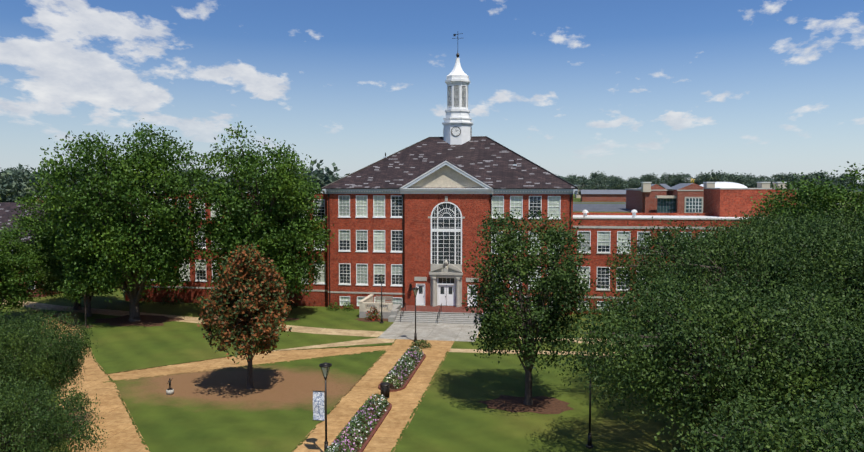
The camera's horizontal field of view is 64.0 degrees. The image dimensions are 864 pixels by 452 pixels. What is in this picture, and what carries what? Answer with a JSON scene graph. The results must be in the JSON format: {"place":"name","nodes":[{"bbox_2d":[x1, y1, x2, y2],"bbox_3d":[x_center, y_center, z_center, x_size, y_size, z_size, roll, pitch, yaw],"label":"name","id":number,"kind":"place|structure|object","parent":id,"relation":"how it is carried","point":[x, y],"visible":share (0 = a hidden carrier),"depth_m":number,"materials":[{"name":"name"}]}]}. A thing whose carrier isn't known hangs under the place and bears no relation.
{"place":"outdoors","nodes":[
{"label":"outdoors","id":0,"kind":"place"},
{"bbox_2d":[41,312,149,451],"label":"path","id":1,"kind":"structure","parent":0,"point":[120,428],"depth_m":44.63,"materials":[{"name":"beige concrete"}]},
{"bbox_2d":[3,299,382,336],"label":"path","id":2,"kind":"structure","parent":0,"point":[303,329],"depth_m":75.29,"materials":[{"name":"beige concrete"}]},
{"bbox_2d":[267,338,394,351],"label":"diagonal path","id":3,"kind":"structure","parent":0,"point":[366,341],"depth_m":63.85,"materials":[{"name":"beige concrete"}]},
{"bbox_2d":[292,339,453,451],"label":"walkway path","id":4,"kind":"structure","parent":0,"point":[404,402],"depth_m":47.13,"materials":[{"name":"beige concrete"}]},
{"bbox_2d":[319,362,331,451],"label":"lamp post","id":5,"kind":"object","parent":4,"relation":"on","point":[325,367],"visible":1,"depth_m":37.01,"materials":[{"name":"black metal"}]},
{"bbox_2d":[313,391,324,420],"bbox_3d":[-6.060,9.656,37.151,0.750,1.629,0.056,1,3,9],"label":"lamp banner","id":6,"kind":"object","parent":5,"relation":"attached to","point":[318,407],"visible":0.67,"depth_m":37.16,"materials":[{"name":"white fabric"}]},
{"bbox_2d":[324,339,431,451],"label":"planter flower beds","id":7,"kind":"object","parent":4,"relation":"on","point":[359,430],"visible":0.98,"depth_m":43.57,"materials":[{"name":"multicoloured plant"}]},
{"bbox_2d":[380,382,389,398],"bbox_3d":[-3.221,11.283,47.548,0.700,1.020,0.700,1,3,9],"label":"trash can","id":8,"kind":"object","parent":4,"relation":"on","point":[385,389],"visible":0.94,"depth_m":47.35,"materials":[{"name":"brown metal"}]},
{"bbox_2d":[412,287,418,341],"bbox_3d":[-1.533,8.247,64.443,0.680,5.100,0.663,1,3,9],"label":"lamp post","id":9,"kind":"object","parent":4,"relation":"on","point":[415,290],"depth_m":64.37,"materials":[{"name":"brown metal"}]},
{"bbox_2d":[378,322,480,341],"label":"plaza pavement","id":10,"kind":"structure","parent":0,"point":[433,331],"depth_m":69.06,"materials":[{"name":"grey concrete"}]},
{"bbox_2d":[0,192,861,219],"bbox_3d":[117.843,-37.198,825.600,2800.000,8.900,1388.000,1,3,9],"label":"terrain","id":11,"kind":"structure","parent":0,"point":[576,199],"depth_m":256.47,"materials":[{"name":"green plant"}]},
{"bbox_2d":[0,167,21,196],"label":"tree","id":12,"kind":"object","parent":11,"relation":"on","point":[9,180],"visible":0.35,"depth_m":257.44,"materials":[{"name":"green plant"}]},
{"bbox_2d":[5,165,33,197],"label":"tree","id":13,"kind":"object","parent":11,"relation":"on","point":[21,169],"visible":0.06,"depth_m":269.04,"materials":[{"name":"green plant"}]},
{"bbox_2d":[567,175,580,184],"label":"tree","id":14,"kind":"object","parent":11,"relation":"on","point":[574,180],"visible":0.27,"depth_m":552.49,"materials":[{"name":"green plant"}]},
{"bbox_2d":[576,178,596,194],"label":"tree","id":15,"kind":"object","parent":11,"relation":"on","point":[588,186],"visible":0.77,"depth_m":317.30,"materials":[{"name":"green plant"}]},
{"bbox_2d":[585,177,606,189],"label":"tree","id":16,"kind":"object","parent":11,"relation":"on","point":[599,182],"visible":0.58,"depth_m":363.99,"materials":[{"name":"green plant"}]},
{"bbox_2d":[585,171,607,184],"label":"tree","id":17,"kind":"object","parent":11,"relation":"on","point":[594,175],"visible":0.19,"depth_m":414.10,"materials":[{"name":"green plant"}]},
{"bbox_2d":[604,176,616,184],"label":"tree","id":18,"kind":"object","parent":11,"relation":"on","point":[607,180],"visible":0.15,"depth_m":409.81,"materials":[{"name":"green plant"}]},
{"bbox_2d":[605,176,625,189],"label":"tree","id":19,"kind":"object","parent":11,"relation":"on","point":[618,182],"visible":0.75,"depth_m":346.09,"materials":[{"name":"green plant"}]},
{"bbox_2d":[609,181,630,189],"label":"tree","id":20,"kind":"object","parent":11,"relation":"on","point":[626,186],"visible":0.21,"depth_m":392.54,"materials":[{"name":"green plant"}]},
{"bbox_2d":[632,179,641,188],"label":"tree","id":21,"kind":"object","parent":11,"relation":"on","point":[634,184],"visible":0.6,"depth_m":579.83,"materials":[{"name":"green plant"}]},
{"bbox_2d":[636,172,661,186],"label":"tree","id":22,"kind":"object","parent":11,"relation":"on","point":[652,179],"visible":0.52,"depth_m":411.62,"materials":[{"name":"green plant"}]},
{"bbox_2d":[660,173,675,187],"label":"tree","id":23,"kind":"object","parent":11,"relation":"on","point":[665,177],"visible":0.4,"depth_m":640.33,"materials":[{"name":"green plant"}]},
{"bbox_2d":[667,179,681,186],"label":"tree","id":24,"kind":"object","parent":11,"relation":"on","point":[673,182],"visible":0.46,"depth_m":464.15,"materials":[{"name":"green plant"}]},
{"bbox_2d":[674,172,694,183],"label":"tree","id":25,"kind":"object","parent":11,"relation":"on","point":[682,178],"visible":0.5,"depth_m":461.71,"materials":[{"name":"green plant"}]},
{"bbox_2d":[690,172,711,184],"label":"tree","id":26,"kind":"object","parent":11,"relation":"on","point":[697,182],"visible":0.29,"depth_m":358.47,"materials":[{"name":"green plant"}]},
{"bbox_2d":[699,170,739,183],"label":"tree","id":27,"kind":"object","parent":11,"relation":"on","point":[717,177],"visible":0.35,"depth_m":286.43,"materials":[{"name":"green plant"}]},
{"bbox_2d":[725,172,750,185],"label":"tree","id":28,"kind":"object","parent":11,"relation":"on","point":[739,178],"visible":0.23,"depth_m":294.97,"materials":[{"name":"green plant"}]},
{"bbox_2d":[734,173,756,184],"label":"tree","id":29,"kind":"object","parent":11,"relation":"on","point":[748,176],"visible":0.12,"depth_m":441.64,"materials":[{"name":"green plant"}]},
{"bbox_2d":[742,176,759,185],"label":"tree","id":30,"kind":"object","parent":11,"relation":"on","point":[751,178],"visible":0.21,"depth_m":431.44,"materials":[{"name":"green plant"}]},
{"bbox_2d":[747,178,766,187],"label":"tree","id":31,"kind":"object","parent":11,"relation":"on","point":[752,183],"visible":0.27,"depth_m":342.59,"materials":[{"name":"green plant"}]},
{"bbox_2d":[757,175,770,179],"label":"tree","id":32,"kind":"object","parent":11,"relation":"on","point":[763,177],"visible":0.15,"depth_m":742.61,"materials":[{"name":"green plant"}]},
{"bbox_2d":[770,173,785,180],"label":"tree","id":33,"kind":"object","parent":11,"relation":"on","point":[774,176],"visible":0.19,"depth_m":652.08,"materials":[{"name":"green plant"}]},
{"bbox_2d":[770,172,797,187],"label":"tree","id":34,"kind":"object","parent":11,"relation":"on","point":[779,178],"visible":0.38,"depth_m":312.51,"materials":[{"name":"green plant"}]},
{"bbox_2d":[788,174,804,189],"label":"tree","id":35,"kind":"object","parent":11,"relation":"on","point":[798,177],"visible":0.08,"depth_m":366.60,"materials":[{"name":"green plant"}]},
{"bbox_2d":[796,174,817,188],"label":"tree","id":36,"kind":"object","parent":11,"relation":"on","point":[808,177],"visible":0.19,"depth_m":395.34,"materials":[{"name":"green plant"}]},
{"bbox_2d":[809,170,831,188],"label":"tree","id":37,"kind":"object","parent":11,"relation":"on","point":[821,177],"visible":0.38,"depth_m":454.82,"materials":[{"name":"green plant"}]},
{"bbox_2d":[829,175,856,192],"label":"tree","id":38,"kind":"object","parent":11,"relation":"on","point":[845,181],"visible":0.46,"depth_m":362.14,"materials":[{"name":"green plant"}]},
{"bbox_2d":[833,173,861,187],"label":"tree","id":39,"kind":"object","parent":11,"relation":"on","point":[843,174],"visible":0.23,"depth_m":454.52,"materials":[{"name":"green plant"}]},
{"bbox_2d":[0,287,863,451],"bbox_3d":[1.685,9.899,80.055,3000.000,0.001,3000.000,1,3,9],"label":"ground","id":40,"kind":"structure","parent":0,"point":[222,410],"depth_m":47.83,"materials":[{"name":"green plant"}]},
{"bbox_2d":[0,222,49,315],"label":"tree","id":41,"kind":"object","parent":40,"relation":"on","point":[14,257],"visible":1,"depth_m":71.89,"materials":[{"name":"green plant"}]},
{"bbox_2d":[0,163,71,201],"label":"tree","id":42,"kind":"object","parent":40,"relation":"on","point":[19,190],"visible":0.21,"depth_m":149.77,"materials":[{"name":"green plant"}]},
{"bbox_2d":[0,303,97,445],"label":"tree","id":43,"kind":"object","parent":40,"relation":"on","point":[58,355],"visible":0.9,"depth_m":37.52,"materials":[{"name":"green plant"}]},
{"bbox_2d":[0,372,108,451],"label":"tree","id":44,"kind":"object","parent":40,"relation":"on","point":[16,413],"visible":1,"depth_m":27.87,"materials":[{"name":"green plant"}]},
{"bbox_2d":[8,174,121,310],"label":"tree","id":45,"kind":"object","parent":40,"relation":"on","point":[28,223],"visible":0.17,"depth_m":76.96,"materials":[{"name":"green plant"}]},
{"bbox_2d":[41,232,123,316],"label":"tree","id":46,"kind":"object","parent":40,"relation":"on","point":[52,279],"visible":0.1,"depth_m":74.90,"materials":[{"name":"green plant"}]},
{"bbox_2d":[52,264,113,326],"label":"young tree","id":47,"kind":"object","parent":40,"relation":"on","point":[72,297],"visible":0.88,"depth_m":70.62,"materials":[{"name":"green plant"}]},
{"bbox_2d":[59,162,121,191],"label":"tree","id":48,"kind":"object","parent":40,"relation":"on","point":[84,177],"depth_m":128.64,"materials":[{"name":"green plant"}]},
{"bbox_2d":[29,118,215,321],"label":"tree","id":49,"kind":"object","parent":40,"relation":"on","point":[124,235],"visible":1,"depth_m":70.34,"materials":[{"name":"green plant"}]},
{"bbox_2d":[166,378,173,394],"bbox_3d":[-18.323,11.188,48.374,0.520,1.130,0.507,1,3,9],"label":"lawn statue","id":50,"kind":"object","parent":40,"relation":"on","point":[169,390],"visible":1,"depth_m":48.28,"materials":[{"name":"stone"}]},
{"bbox_2d":[151,167,221,190],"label":"tree","id":51,"kind":"object","parent":40,"relation":"on","point":[200,182],"visible":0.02,"depth_m":118.15,"materials":[{"name":"green plant"}]},
{"bbox_2d":[197,239,293,389],"bbox_3d":[-13.155,6.367,48.901,6.466,10.894,7.895,1,3,9],"label":"magnolia tree","id":52,"kind":"object","parent":40,"relation":"on","point":[249,277],"visible":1,"depth_m":48.04,"materials":[{"name":"brown plant"}]},
{"bbox_2d":[108,345,390,380],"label":"diagonal path","id":53,"kind":"structure","parent":40,"relation":"on","point":[269,358],"depth_m":57.32,"materials":[{"name":"beige concrete"}]},
{"bbox_2d":[57,314,447,451],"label":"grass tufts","id":54,"kind":"object","parent":40,"relation":"on","point":[402,432],"visible":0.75,"depth_m":51.10,"materials":[{"name":"green plant"}]},
{"bbox_2d":[191,121,334,299],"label":"tree","id":55,"kind":"object","parent":40,"relation":"on","point":[275,235],"visible":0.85,"depth_m":71.84,"materials":[{"name":"green plant"}]},
{"bbox_2d":[295,159,349,191],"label":"tree","id":56,"kind":"object","parent":40,"relation":"on","point":[323,177],"depth_m":124.92,"materials":[{"name":"green plant"}]},
{"bbox_2d":[78,315,572,413],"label":"mulch beds","id":57,"kind":"object","parent":40,"relation":"on","point":[545,405],"visible":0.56,"depth_m":47.12,"materials":[{"name":"brown soil"}]},
{"bbox_2d":[378,274,384,322],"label":"lamp post","id":58,"kind":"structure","parent":40,"relation":"on","point":[381,276],"depth_m":73.14,"materials":[{"name":"brown metal"}]},
{"bbox_2d":[139,294,625,320],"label":"foundation shrubs","id":59,"kind":"object","parent":40,"relation":"on","point":[374,312],"visible":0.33,"depth_m":81.47,"materials":[{"name":"green plant"}]},
{"bbox_2d":[0,179,786,296],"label":"buildings","id":60,"kind":"structure","parent":40,"relation":"on","point":[647,197],"depth_m":162.72,"materials":[{"name":"brick"}]},
{"bbox_2d":[359,294,485,324],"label":"entrance steps","id":61,"kind":"structure","parent":40,"relation":"on","point":[391,312],"depth_m":75.75,"materials":[{"name":"concrete"}]},
{"bbox_2d":[321,33,577,314],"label":"building","id":62,"kind":"structure","parent":40,"relation":"on","point":[404,221],"depth_m":80.39,"materials":[{"name":"brick"}]},
{"bbox_2d":[125,188,796,313],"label":"wing buildings","id":63,"kind":"structure","parent":40,"relation":"on","point":[602,233],"depth_m":83.23,"materials":[{"name":"brick"}]},
{"bbox_2d":[461,207,598,404],"bbox_3d":[6.640,5.407,45.859,8.798,13.183,10.218,3,4,41],"label":"oak tree","id":64,"kind":"object","parent":40,"relation":"on","point":[522,324],"visible":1,"depth_m":44.14,"materials":[{"name":"green plant"}]},
{"bbox_2d":[530,277,558,305],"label":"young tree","id":65,"kind":"object","parent":40,"relation":"on","point":[549,296],"visible":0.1,"depth_m":72.80,"materials":[{"name":"green plant"}]},
{"bbox_2d":[586,361,594,448],"bbox_3d":[8.780,9.834,38.396,0.680,5.000,0.663,1,3,9],"label":"lamp post","id":66,"kind":"object","parent":40,"relation":"on","point":[589,445],"visible":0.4,"depth_m":38.39,"materials":[{"name":"black metal"}]},
{"bbox_2d":[554,263,863,451],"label":"live oak tree","id":67,"kind":"object","parent":40,"relation":"on","point":[667,338],"visible":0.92,"depth_m":30.01,"materials":[{"name":"green plant"}]},
{"bbox_2d":[606,214,863,352],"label":"live oak tree","id":68,"kind":"object","parent":40,"relation":"on","point":[744,259],"visible":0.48,"depth_m":41.70,"materials":[{"name":"green plant"}]},
{"bbox_2d":[653,369,863,451],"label":"live oak tree","id":69,"kind":"object","parent":40,"relation":"on","point":[846,435],"visible":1,"depth_m":21.19,"materials":[{"name":"green plant"}]},
{"bbox_2d":[696,204,863,281],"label":"live oak tree","id":70,"kind":"object","parent":40,"relation":"on","point":[854,229],"visible":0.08,"depth_m":55.23,"materials":[{"name":"green plant"}]},
{"bbox_2d":[743,161,863,235],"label":"tall tree","id":71,"kind":"object","parent":40,"relation":"on","point":[801,197],"visible":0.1,"depth_m":64.50,"materials":[{"name":"green plant"}]},
{"bbox_2d":[765,224,863,330],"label":"live oak tree","id":72,"kind":"object","parent":40,"relation":"on","point":[852,266],"visible":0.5,"depth_m":37.91,"materials":[{"name":"green plant"}]},
{"bbox_2d":[810,202,863,244],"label":"live oak tree","id":73,"kind":"object","parent":40,"relation":"on","point":[854,216],"visible":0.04,"depth_m":59.74,"materials":[{"name":"green plant"}]},
{"bbox_2d":[0,0,863,182],"label":"sky","id":74,"kind":"structure","parent":0,"point":[625,89],"materials":[{"name":"blue"}]},
{"bbox_2d":[449,349,614,355],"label":"cross path","id":75,"kind":"structure","parent":0,"point":[468,350],"depth_m":60.77,"materials":[{"name":"beige concrete"}]},
{"bbox_2d":[476,332,631,346],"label":"path","id":76,"kind":"structure","parent":0,"point":[556,339],"depth_m":65.51,"materials":[{"name":"beige concrete"}]},
{"bbox_2d":[573,204,631,211],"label":"roof","id":77,"kind":"structure","parent":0,"point":[603,207],"depth_m":209.52,"materials":[{"name":"concrete"}]},
{"bbox_2d":[573,202,838,203],"bbox_3d":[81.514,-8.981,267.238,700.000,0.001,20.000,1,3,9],"label":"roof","id":78,"kind":"structure","parent":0,"point":[608,202],"depth_m":271.14,"materials":[{"name":"concrete"}]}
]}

